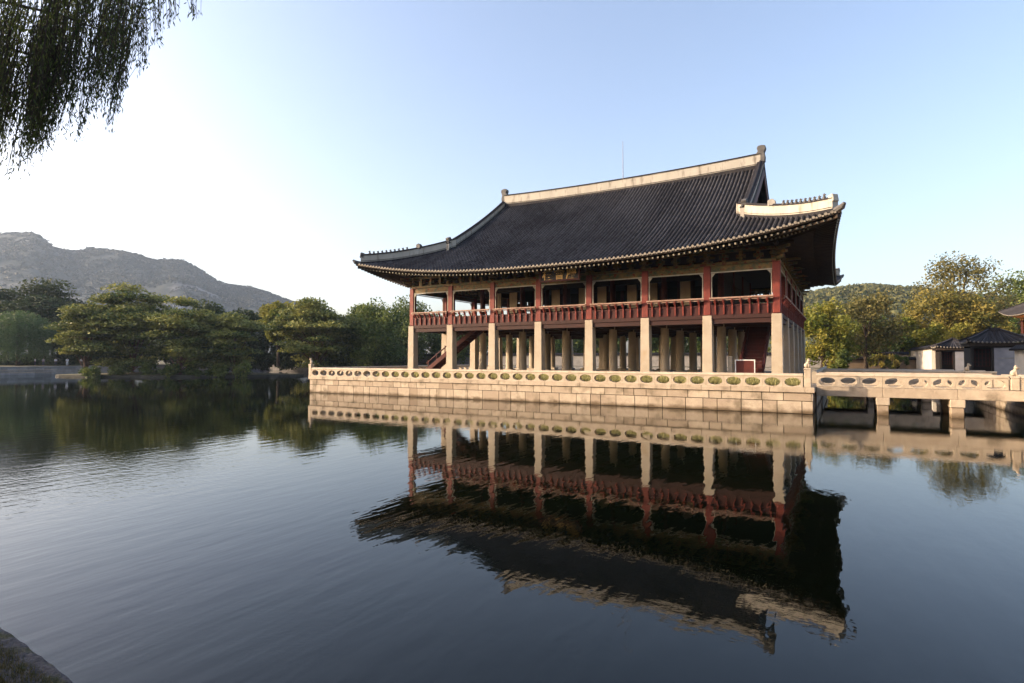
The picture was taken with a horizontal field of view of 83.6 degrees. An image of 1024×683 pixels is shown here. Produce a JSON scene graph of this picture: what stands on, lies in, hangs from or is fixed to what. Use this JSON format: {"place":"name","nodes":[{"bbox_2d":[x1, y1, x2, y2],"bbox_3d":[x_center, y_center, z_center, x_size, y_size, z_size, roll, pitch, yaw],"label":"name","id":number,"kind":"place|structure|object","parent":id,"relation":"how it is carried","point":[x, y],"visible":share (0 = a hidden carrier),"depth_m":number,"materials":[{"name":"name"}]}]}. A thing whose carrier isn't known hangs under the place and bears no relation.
{"place":"outdoors","nodes":[
{"label":"outdoors","id":0,"kind":"place"},
{"bbox_2d":[77,366,100,377],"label":"shrub","id":1,"kind":"object","parent":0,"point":[93,372],"visible":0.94,"depth_m":104.40,"materials":[{"name":"green plant"}]},
{"bbox_2d":[55,372,303,377],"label":"islet","id":2,"kind":"object","parent":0,"point":[139,375],"visible":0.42,"depth_m":106.79,"materials":[{"name":"stone"}]},
{"bbox_2d":[42,303,127,373],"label":"pine tree","id":3,"kind":"object","parent":2,"relation":"on","point":[73,314],"visible":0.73,"depth_m":103.83,"materials":[{"name":"green plant"}]},
{"bbox_2d":[107,362,132,375],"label":"shrub","id":4,"kind":"object","parent":2,"relation":"on","point":[115,369],"visible":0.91,"depth_m":104.98,"materials":[{"name":"green plant"}]},
{"bbox_2d":[76,281,178,372],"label":"pine tree","id":5,"kind":"object","parent":2,"relation":"on","point":[128,316],"visible":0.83,"depth_m":106.80,"materials":[{"name":"green plant"}]},
{"bbox_2d":[137,361,157,374],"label":"shrub","id":6,"kind":"object","parent":2,"relation":"on","point":[145,368],"visible":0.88,"depth_m":105.30,"materials":[{"name":"green plant"}]},
{"bbox_2d":[157,363,181,377],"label":"shrub","id":7,"kind":"object","parent":2,"relation":"on","point":[170,370],"visible":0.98,"depth_m":104.14,"materials":[{"name":"green plant"}]},
{"bbox_2d":[135,295,224,373],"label":"pine tree","id":8,"kind":"object","parent":2,"relation":"on","point":[182,349],"visible":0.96,"depth_m":104.53,"materials":[{"name":"green plant"}]},
{"bbox_2d":[198,311,270,373],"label":"pine tree","id":9,"kind":"object","parent":2,"relation":"on","point":[235,325],"visible":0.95,"depth_m":106.70,"materials":[{"name":"green plant"}]},
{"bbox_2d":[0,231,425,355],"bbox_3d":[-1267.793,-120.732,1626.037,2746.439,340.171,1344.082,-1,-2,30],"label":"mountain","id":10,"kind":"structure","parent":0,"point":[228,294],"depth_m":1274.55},
{"bbox_2d":[231,359,252,376],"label":"shrub","id":11,"kind":"object","parent":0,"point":[243,369],"visible":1,"depth_m":104.30,"materials":[{"name":"green plant"}]},
{"bbox_2d":[230,310,299,370],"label":"broadleaf tree","id":12,"kind":"object","parent":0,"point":[263,343],"visible":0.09,"depth_m":140.82,"materials":[{"name":"green plant"}]},
{"bbox_2d":[337,297,408,371],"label":"broadleaf tree","id":13,"kind":"object","parent":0,"point":[378,346],"visible":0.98,"depth_m":117.31,"materials":[{"name":"green plant"}]},
{"bbox_2d":[0,361,818,368],"bbox_3d":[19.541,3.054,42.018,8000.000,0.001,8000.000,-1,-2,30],"label":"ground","id":14,"kind":"structure","parent":0,"point":[161,362],"depth_m":134.72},
{"bbox_2d":[0,285,21,349],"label":"pine tree","id":15,"kind":"object","parent":14,"relation":"on","point":[4,293],"visible":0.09,"depth_m":150.27,"materials":[{"name":"green plant"}]},
{"bbox_2d":[0,354,22,364],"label":"shrub","id":16,"kind":"object","parent":14,"relation":"on","point":[8,363],"visible":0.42,"depth_m":138.09,"materials":[{"name":"green plant"}]},
{"bbox_2d":[0,310,59,365],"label":"willow tree","id":17,"kind":"object","parent":14,"relation":"on","point":[14,337],"visible":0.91,"depth_m":130.86,"materials":[{"name":"green plant"}]},
{"bbox_2d":[20,355,45,364],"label":"shrub","id":18,"kind":"object","parent":14,"relation":"on","point":[26,362],"visible":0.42,"depth_m":139.64,"materials":[{"name":"green plant"}]},
{"bbox_2d":[0,628,72,682],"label":"stone kerb","id":19,"kind":"structure","parent":14,"relation":"on","point":[21,647],"depth_m":3.44,"materials":[{"name":"stone"}]},
{"bbox_2d":[0,277,94,357],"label":"pine tree","id":20,"kind":"object","parent":14,"relation":"on","point":[47,301],"visible":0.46,"depth_m":145.85,"materials":[{"name":"green plant"}]},
{"bbox_2d":[45,352,83,369],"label":"shrub","id":21,"kind":"object","parent":14,"relation":"on","point":[61,359],"visible":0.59,"depth_m":137.18,"materials":[{"name":"green plant"}]},
{"bbox_2d":[49,330,127,361],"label":"broadleaf tree","id":22,"kind":"object","parent":14,"relation":"on","point":[70,356],"visible":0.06,"depth_m":134.51,"materials":[{"name":"green plant"}]},
{"bbox_2d":[82,356,108,364],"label":"shrub","id":23,"kind":"object","parent":14,"relation":"on","point":[94,357],"visible":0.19,"depth_m":139.78,"materials":[{"name":"green plant"}]},
{"bbox_2d":[0,0,201,179],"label":"willow tree","id":24,"kind":"object","parent":14,"relation":"on","point":[47,81],"visible":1,"depth_m":10.03,"materials":[{"name":"green plant"}]},
{"bbox_2d":[111,312,173,364],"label":"broadleaf tree","id":25,"kind":"object","parent":14,"relation":"on","point":[164,361],"visible":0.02,"depth_m":149.22,"materials":[{"name":"green plant"}]},
{"bbox_2d":[148,299,255,363],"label":"broadleaf tree","id":26,"kind":"object","parent":14,"relation":"on","point":[217,309],"visible":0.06,"depth_m":135.93,"materials":[{"name":"green plant"}]},
{"bbox_2d":[246,350,273,370],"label":"shrub","id":27,"kind":"object","parent":14,"relation":"on","point":[262,360],"visible":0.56,"depth_m":140.77,"materials":[{"name":"green plant"}]},
{"bbox_2d":[257,300,296,365],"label":"broadleaf tree","id":28,"kind":"object","parent":14,"relation":"on","point":[269,313],"visible":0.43,"depth_m":130.38,"materials":[{"name":"green plant"}]},
{"bbox_2d":[269,348,305,370],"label":"shrub","id":29,"kind":"object","parent":14,"relation":"on","point":[286,362],"visible":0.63,"depth_m":138.02,"materials":[{"name":"green plant"}]},
{"bbox_2d":[263,296,363,367],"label":"pine tree","id":30,"kind":"object","parent":14,"relation":"on","point":[316,325],"visible":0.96,"depth_m":115.37,"materials":[{"name":"green plant"}]},
{"bbox_2d":[307,352,335,366],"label":"shrub","id":31,"kind":"object","parent":14,"relation":"on","point":[332,361],"visible":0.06,"depth_m":139.99,"materials":[{"name":"green plant"}]},
{"bbox_2d":[297,320,365,363],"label":"broadleaf tree","id":32,"kind":"object","parent":14,"relation":"on","point":[340,352],"visible":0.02,"depth_m":134.29,"materials":[{"name":"green plant"}]},
{"bbox_2d":[335,355,359,366],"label":"shrub","id":33,"kind":"object","parent":14,"relation":"on","point":[341,363],"visible":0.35,"depth_m":137.25,"materials":[{"name":"green plant"}]},
{"bbox_2d":[342,303,370,337],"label":"broadleaf tree","id":34,"kind":"object","parent":14,"relation":"on","point":[353,310],"visible":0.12,"depth_m":149.84,"materials":[{"name":"green plant"}]},
{"bbox_2d":[381,355,407,368],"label":"shrub","id":35,"kind":"object","parent":14,"relation":"on","point":[404,361],"visible":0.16,"depth_m":138.35,"materials":[{"name":"green plant"}]},
{"bbox_2d":[392,295,442,364],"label":"broadleaf tree","id":36,"kind":"object","parent":14,"relation":"on","point":[423,345],"visible":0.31,"depth_m":145.96,"materials":[{"name":"green plant"}]},
{"bbox_2d":[428,313,488,363],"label":"broadleaf tree","id":37,"kind":"object","parent":14,"relation":"on","point":[438,337],"visible":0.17,"depth_m":144.47,"materials":[{"name":"green plant"}]},
{"bbox_2d":[502,337,561,352],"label":"broadleaf tree","id":38,"kind":"object","parent":14,"relation":"on","point":[558,345],"visible":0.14,"depth_m":146.24,"materials":[{"name":"green plant"}]},
{"bbox_2d":[559,338,627,352],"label":"broadleaf tree","id":39,"kind":"object","parent":14,"relation":"on","point":[577,345],"visible":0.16,"depth_m":151.54,"materials":[{"name":"green plant"}]},
{"bbox_2d":[418,351,908,367],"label":"garden wall","id":40,"kind":"structure","parent":14,"relation":"on","point":[577,359],"depth_m":127.33,"materials":[{"name":"stone"}]},
{"bbox_2d":[640,337,727,352],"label":"broadleaf tree","id":41,"kind":"object","parent":14,"relation":"on","point":[655,345],"visible":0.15,"depth_m":145.53,"materials":[{"name":"green plant"}]},
{"bbox_2d":[726,336,771,351],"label":"broadleaf tree","id":42,"kind":"object","parent":14,"relation":"on","point":[769,349],"visible":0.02,"depth_m":147.15,"materials":[{"name":"green plant"}]},
{"bbox_2d":[804,296,860,368],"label":"broadleaf tree","id":43,"kind":"object","parent":14,"relation":"on","point":[838,334],"visible":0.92,"depth_m":90.74,"materials":[{"name":"green plant"}]},
{"bbox_2d":[825,349,852,368],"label":"shrub","id":44,"kind":"object","parent":14,"relation":"on","point":[841,361],"visible":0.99,"depth_m":83.37,"materials":[{"name":"green plant"}]},
{"bbox_2d":[833,289,909,368],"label":"broadleaf tree","id":45,"kind":"object","parent":14,"relation":"on","point":[872,307],"visible":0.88,"depth_m":94.65,"materials":[{"name":"green plant"}]},
{"bbox_2d":[827,357,915,368],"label":"garden wall","id":46,"kind":"structure","parent":14,"relation":"on","point":[857,363],"depth_m":96.37,"materials":[{"name":"stone"}]},
{"bbox_2d":[845,315,914,356],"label":"broadleaf tree","id":47,"kind":"object","parent":14,"relation":"on","point":[906,341],"visible":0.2,"depth_m":101.43,"materials":[{"name":"green plant"}]},
{"bbox_2d":[867,353,900,368],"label":"shrub","id":48,"kind":"object","parent":14,"relation":"on","point":[882,365],"visible":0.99,"depth_m":87.21,"materials":[{"name":"green plant"}]},
{"bbox_2d":[884,354,908,368],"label":"shrub","id":49,"kind":"object","parent":14,"relation":"on","point":[901,358],"visible":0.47,"depth_m":91.49,"materials":[{"name":"green plant"}]},
{"bbox_2d":[881,314,932,356],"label":"broadleaf tree","id":50,"kind":"object","parent":14,"relation":"on","point":[911,326],"visible":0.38,"depth_m":103.93,"materials":[{"name":"green plant"}]},
{"bbox_2d":[909,321,973,345],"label":"broadleaf tree","id":51,"kind":"object","parent":14,"relation":"on","point":[933,335],"visible":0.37,"depth_m":98.99,"materials":[{"name":"green plant"}]},
{"bbox_2d":[898,284,989,345],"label":"broadleaf tree","id":52,"kind":"object","parent":14,"relation":"on","point":[946,303],"visible":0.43,"depth_m":104.00,"materials":[{"name":"green plant"}]},
{"bbox_2d":[904,250,1022,323],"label":"broadleaf tree","id":53,"kind":"object","parent":14,"relation":"on","point":[963,269],"visible":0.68,"depth_m":110.14,"materials":[{"name":"green plant"}]},
{"bbox_2d":[937,299,1020,347],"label":"broadleaf tree","id":54,"kind":"object","parent":14,"relation":"on","point":[996,316],"visible":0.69,"depth_m":101.07,"materials":[{"name":"green plant"}]},
{"bbox_2d":[977,268,1023,342],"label":"broadleaf tree","id":55,"kind":"object","parent":14,"relation":"on","point":[1017,283],"visible":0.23,"depth_m":129.07,"materials":[{"name":"green plant"}]},
{"bbox_2d":[998,302,1023,333],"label":"palace hall","id":56,"kind":"structure","parent":14,"relation":"on","point":[1016,311],"depth_m":93.80,"materials":[{"name":"tile"}]},
{"bbox_2d":[1000,286,1023,333],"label":"broadleaf tree","id":57,"kind":"object","parent":14,"relation":"on","point":[1014,320],"visible":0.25,"depth_m":123.76,"materials":[{"name":"green plant"}]},
{"bbox_2d":[0,370,1023,682],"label":"water","id":58,"kind":"structure","parent":0,"point":[228,530],"depth_m":11.50,"materials":[{"name":"blue liquid"}]},
{"bbox_2d":[0,365,260,375],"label":"stone embankment","id":59,"kind":"structure","parent":58,"relation":"in","point":[36,370],"depth_m":121.17,"materials":[{"name":"grey stone"}]},
{"bbox_2d":[308,373,822,413],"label":"stone platform","id":60,"kind":"structure","parent":58,"relation":"in","point":[801,400],"depth_m":44.12,"materials":[{"name":"stone"}]},
{"bbox_2d":[315,364,487,374],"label":"stone balustrade","id":61,"kind":"object","parent":60,"relation":"on","point":[403,367],"visible":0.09,"depth_m":68.44,"materials":[{"name":"stone"}]},
{"bbox_2d":[308,358,811,386],"bbox_3d":[-0.992,2.335,48.482,46.823,1.878,0.465,-1,-2,30],"label":"stone balustrade","id":62,"kind":"object","parent":60,"relation":"on","point":[724,377],"visible":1,"depth_m":44.76,"materials":[{"name":"stone"}]},
{"bbox_2d":[352,145,845,376],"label":"pavilion","id":63,"kind":"structure","parent":60,"relation":"on","point":[705,252],"depth_m":53.76,"materials":[{"name":"tile"}]},
{"bbox_2d":[426,330,484,368],"bbox_3d":[-6.077,0.626,60.326,6.838,5.585,1.620,-1,-2,30],"label":"wooden stair","id":64,"kind":"object","parent":63,"relation":"attached to","point":[469,337],"visible":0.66,"depth_m":60.10,"materials":[{"name":"brown wood"}]},
{"bbox_2d":[497,293,501,314],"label":"door","id":65,"kind":"structure","parent":63,"relation":"in","point":[499,296],"depth_m":60.79,"materials":[{"name":"wood"}]},
{"bbox_2d":[509,292,517,313],"bbox_3d":[0.157,-3.382,59.960,1.020,3.588,0.120,-1,-2,30],"label":"door","id":66,"kind":"structure","parent":63,"relation":"in","point":[513,297],"depth_m":59.95,"materials":[{"name":"wood"}]},
{"bbox_2d":[551,289,560,311],"bbox_3d":[4.414,-3.450,57.507,1.020,3.588,0.120,-1,-2,30],"label":"door","id":67,"kind":"structure","parent":63,"relation":"in","point":[555,294],"depth_m":57.50,"materials":[{"name":"wood"}]},
{"bbox_2d":[539,266,579,282],"bbox_3d":[4.079,-5.808,49.186,3.800,1.240,0.160,-1,-2,30],"label":"name board","id":68,"kind":"object","parent":63,"relation":"hanging from","point":[561,274],"visible":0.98,"depth_m":49.12,"materials":[{"name":"black paint"}]},
{"bbox_2d":[578,288,585,310],"bbox_3d":[6.982,-3.492,56.027,1.020,3.588,0.120,-1,-2,30],"label":"door","id":69,"kind":"structure","parent":63,"relation":"in","point":[581,291],"depth_m":56.10,"materials":[{"name":"wood"}]},
{"bbox_2d":[597,286,606,309],"bbox_3d":[8.671,-3.519,55.053,1.020,3.588,0.120,-1,-2,30],"label":"door","id":70,"kind":"structure","parent":63,"relation":"in","point":[601,291],"depth_m":55.04,"materials":[{"name":"wood"}]},
{"bbox_2d":[626,284,637,308],"bbox_3d":[11.239,-3.561,53.573,1.020,3.588,0.120,-1,-2,30],"label":"door","id":71,"kind":"structure","parent":63,"relation":"in","point":[631,290],"depth_m":53.54,"materials":[{"name":"wood"}]},
{"bbox_2d":[650,283,657,307],"bbox_3d":[12.929,-3.588,52.600,1.020,3.588,0.120,-1,-2,30],"label":"door","id":72,"kind":"structure","parent":63,"relation":"in","point":[653,286],"depth_m":52.50,"materials":[{"name":"wood"}]},
{"bbox_2d":[679,280,690,306],"bbox_3d":[15.497,-3.629,51.119,1.020,3.588,0.120,-1,-2,30],"label":"door","id":73,"kind":"structure","parent":63,"relation":"in","point":[684,286],"depth_m":51.11,"materials":[{"name":"wood"}]},
{"bbox_2d":[727,356,732,372],"bbox_3d":[17.034,2.018,44.647,0.362,1.740,0.362,-1,-2,30],"label":"stone post","id":74,"kind":"object","parent":63,"relation":"on","point":[730,364],"visible":0.79,"depth_m":44.54,"materials":[{"name":"stone"}]},
{"bbox_2d":[735,360,754,372],"bbox_3d":[17.908,2.129,43.967,1.450,1.480,0.060,-1,-2,30],"label":"barrier","id":75,"kind":"object","parent":63,"relation":"on","point":[744,366],"visible":0.59,"depth_m":43.96,"materials":[{"name":"white paint"}]},
{"bbox_2d":[739,326,770,372],"bbox_3d":[20.169,0.264,47.392,1.820,5.585,6.838,-1,-2,30],"label":"wooden stair","id":76,"kind":"object","parent":63,"relation":"attached to","point":[755,343],"visible":0.65,"depth_m":47.45,"materials":[{"name":"red wood"}]},
{"bbox_2d":[426,374,803,385],"bbox_3d":[3.411,3.091,48.779,38.300,0.460,2.500,-1,-2,30],"label":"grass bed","id":77,"kind":"object","parent":60,"relation":"on","point":[662,378],"visible":0.12,"depth_m":42.94,"materials":[{"name":"green plant"}]},
{"bbox_2d":[375,368,803,385],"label":"grass","id":78,"kind":"structure","parent":77,"relation":"on","point":[700,380],"depth_m":44.08,"materials":[{"name":"green plant"}]},
{"bbox_2d":[812,366,826,382],"bbox_3d":[30.565,3.062,56.560,0.400,0.877,31.800,-1,-2,30],"label":"stone balustrade","id":79,"kind":"object","parent":60,"relation":"on","point":[815,372],"visible":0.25,"depth_m":42.86,"materials":[{"name":"stone"}]},
{"bbox_2d":[268,364,867,378],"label":"stone embankment","id":80,"kind":"structure","parent":58,"relation":"in","point":[504,367],"depth_m":125.31,"materials":[{"name":"grey stone"}]},
{"bbox_2d":[823,378,976,401],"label":"stone bridge","id":81,"kind":"structure","parent":58,"relation":"in","point":[830,380],"depth_m":48.26,"materials":[{"name":"stone"}]},
{"bbox_2d":[824,368,984,379],"bbox_3d":[34.809,2.916,51.345,11.956,0.877,0.400,-1,-2,30],"label":"bridge balustrade","id":82,"kind":"object","parent":81,"relation":"on","point":[908,369],"visible":0.07,"depth_m":51.01,"materials":[{"name":"stone"}]},
{"bbox_2d":[823,363,996,381],"bbox_3d":[32.726,2.520,47.742,11.956,1.468,0.445,-1,-2,30],"label":"bridge balustrade","id":83,"kind":"object","parent":81,"relation":"on","point":[966,368],"visible":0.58,"depth_m":47.32,"materials":[{"name":"stone"}]},
{"bbox_2d":[816,384,1023,417],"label":"stone bridge","id":84,"kind":"structure","parent":58,"relation":"in","point":[952,403],"depth_m":35.43,"materials":[{"name":"stone"}]},
{"bbox_2d":[816,365,1023,390],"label":"bridge balustrade","id":85,"kind":"object","parent":84,"relation":"on","point":[1014,382],"visible":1,"depth_m":35.02,"materials":[{"name":"stone"}]},
{"bbox_2d":[819,372,1023,386],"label":"bridge balustrade","id":86,"kind":"object","parent":84,"relation":"on","point":[991,383],"visible":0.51,"depth_m":38.22,"materials":[{"name":"stone"}]},
{"bbox_2d":[974,381,1023,415],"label":"stone embankment","id":87,"kind":"structure","parent":58,"relation":"in","point":[1014,407],"depth_m":38.38,"materials":[{"name":"stone"}]},
{"bbox_2d":[0,0,1023,372],"label":"sky","id":88,"kind":"structure","parent":0,"point":[267,145],"materials":[{"name":"blue"}]},
{"bbox_2d":[685,283,1016,355],"bbox_3d":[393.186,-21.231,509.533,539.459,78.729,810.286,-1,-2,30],"label":"hill","id":89,"kind":"structure","parent":0,"point":[819,296],"depth_m":433.59,"materials":[{"name":"green plant"}]},
{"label":"path","id":90,"kind":"structure","parent":0,"visible":0},
{"bbox_2d":[908,345,935,368],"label":"garden wall","id":91,"kind":"structure","parent":90,"relation":"on","point":[924,356],"depth_m":85.34,"materials":[{"name":"white paint"}]},
{"bbox_2d":[930,337,963,369],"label":"gatehouse","id":92,"kind":"object","parent":90,"relation":"on","point":[949,354],"visible":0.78,"depth_m":74.34,"materials":[{"name":"grey paint"}]},
{"bbox_2d":[942,352,952,369],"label":"door","id":93,"kind":"structure","parent":92,"relation":"in","point":[947,357],"depth_m":74.88,"materials":[{"name":"brown wood"}]},
{"bbox_2d":[958,327,1023,374],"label":"gatehouse","id":94,"kind":"object","parent":90,"relation":"on","point":[987,349],"visible":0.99,"depth_m":57.35,"materials":[{"name":"grey paint"}]},
{"bbox_2d":[974,348,990,373],"bbox_3d":[47.807,2.086,58.323,1.660,2.850,0.170,-1,-2,30],"label":"door","id":95,"kind":"structure","parent":94,"relation":"in","point":[982,356],"depth_m":58.23,"materials":[{"name":"brown wood"}]},
{"bbox_2d":[1009,344,1023,374],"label":"garden wall","id":96,"kind":"structure","parent":90,"relation":"on","point":[1018,350],"depth_m":50.61,"materials":[{"name":"white paint"}]},
{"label":"bank soil","id":97,"kind":"structure","parent":0,"visible":0},
{"bbox_2d":[0,638,63,682],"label":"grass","id":98,"kind":"structure","parent":97,"relation":"on","point":[2,680],"depth_m":3.34,"materials":[{"name":"green plant"}]}
]}

